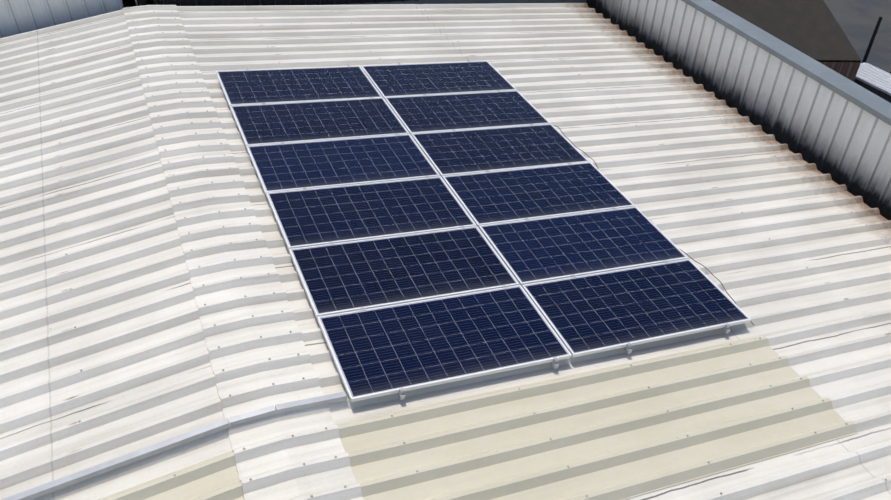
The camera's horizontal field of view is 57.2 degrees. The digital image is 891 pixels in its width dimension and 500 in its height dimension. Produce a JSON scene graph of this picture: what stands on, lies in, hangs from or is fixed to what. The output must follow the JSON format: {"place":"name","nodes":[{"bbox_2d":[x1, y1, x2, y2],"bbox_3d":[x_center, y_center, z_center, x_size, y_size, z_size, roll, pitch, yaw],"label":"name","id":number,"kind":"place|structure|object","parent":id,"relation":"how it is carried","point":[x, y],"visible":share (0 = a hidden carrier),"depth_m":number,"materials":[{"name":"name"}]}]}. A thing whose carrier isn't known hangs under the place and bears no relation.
{"place":"outdoors","nodes":[
{"label":"outdoors","id":0,"kind":"place"},
{"bbox_2d":[712,0,860,81],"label":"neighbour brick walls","id":1,"kind":"structure","parent":0,"point":[848,69],"depth_m":25.78,"materials":[{"name":"brown brick"}]},
{"bbox_2d":[714,0,861,60],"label":"neighbouring roof","id":2,"kind":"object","parent":1,"relation":"on","point":[812,29],"visible":0.67,"depth_m":26.18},
{"bbox_2d":[824,0,890,72],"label":"ground","id":3,"kind":"structure","parent":0,"point":[856,20],"depth_m":38.95,"materials":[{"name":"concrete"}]},
{"bbox_2d":[336,0,586,4],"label":"building wall","id":4,"kind":"structure","parent":3,"relation":"on","point":[478,1],"depth_m":14.81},
{"bbox_2d":[0,0,137,37],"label":"parapet cladding","id":5,"kind":"structure","parent":4,"relation":"attached to","point":[19,16],"depth_m":12.24,"materials":[{"name":"grey metal"}]},
{"bbox_2d":[122,0,156,6],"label":"parapet cladding","id":6,"kind":"structure","parent":4,"relation":"attached to","point":[141,2],"depth_m":12.66,"materials":[{"name":"grey metal"}]},
{"bbox_2d":[147,0,417,5],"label":"trim","id":7,"kind":"structure","parent":4,"relation":"attached to","point":[238,2],"depth_m":13.34,"materials":[{"name":"black metal"}]},
{"bbox_2d":[854,62,890,102],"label":"yard shed","id":8,"kind":"structure","parent":3,"relation":"on","point":[873,79],"depth_m":26.15,"materials":[{"name":"white metal"}]},
{"bbox_2d":[862,16,890,73],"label":"yard poles","id":9,"kind":"object","parent":3,"relation":"on","point":[872,39],"visible":0.26,"depth_m":27.59,"materials":[{"name":"grey metal"}]},
{"bbox_3d":[-2.249,4.810,10.063,17.121,7.996,16.150,-12,40,-19],"label":"building wall","id":10,"kind":"object","parent":3,"relation":"on","visible":0},
{"bbox_2d":[0,3,890,499],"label":"roof sheeting","id":11,"kind":"object","parent":10,"relation":"on","point":[760,227],"visible":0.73,"depth_m":8.68,"materials":[{"name":"white paint"}]},
{"bbox_2d":[98,451,243,499],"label":"skylight","id":12,"kind":"object","parent":11,"relation":"on","point":[215,478],"visible":1,"depth_m":5.69},
{"bbox_2d":[2,391,346,499],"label":"cable duct","id":13,"kind":"object","parent":11,"relation":"on","point":[116,463],"visible":0.96,"depth_m":5.90,"materials":[{"name":"white plastic"}]},
{"bbox_2d":[123,5,362,499],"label":"ridge cap","id":14,"kind":"object","parent":11,"relation":"on","point":[272,457],"visible":0.96,"depth_m":7.23,"materials":[{"name":"white paint"}]},
{"bbox_2d":[49,41,889,451],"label":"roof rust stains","id":15,"kind":"object","parent":11,"relation":"on","point":[473,55],"visible":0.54,"depth_m":8.17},
{"bbox_2d":[52,4,887,496],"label":"roof screws","id":16,"kind":"object","parent":11,"relation":"attached to","point":[290,332],"visible":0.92,"depth_m":7.22,"materials":[{"name":"beige"}]},
{"bbox_2d":[216,60,750,401],"bbox_3d":[-0.066,-0.829,9.231,3.943,0.085,6.200,-8,38,-22],"label":"solar array","id":17,"kind":"object","parent":11,"relation":"on","point":[389,190],"visible":1,"depth_m":8.37,"materials":[{"name":"glass"}]},
{"bbox_2d":[336,336,856,499],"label":"skylight","id":18,"kind":"object","parent":11,"relation":"on","point":[613,432],"visible":0.98,"depth_m":6.43},
{"bbox_2d":[553,125,753,324],"bbox_3d":[2.166,-0.472,9.281,0.249,0.044,4.114,-8,38,-22],"label":"cable","id":19,"kind":"object","parent":11,"relation":"on","point":[648,218],"visible":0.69,"depth_m":8.63,"materials":[{"name":"grey plastic"}]},
{"bbox_3d":[5.524,2.477,12.483,0.258,9.539,16.000,-12,40,-19],"label":"building wall","id":20,"kind":"object","parent":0,"visible":0},
{"bbox_2d":[586,0,890,220],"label":"parapet cladding","id":21,"kind":"structure","parent":20,"relation":"on","point":[841,140],"depth_m":11.71,"materials":[{"name":"grey metal"}]},
{"bbox_2d":[681,0,890,125],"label":"parapet cap","id":22,"kind":"object","parent":21,"relation":"on","point":[873,104],"depth_m":11.21,"materials":[{"name":"grey metal"}]}
]}

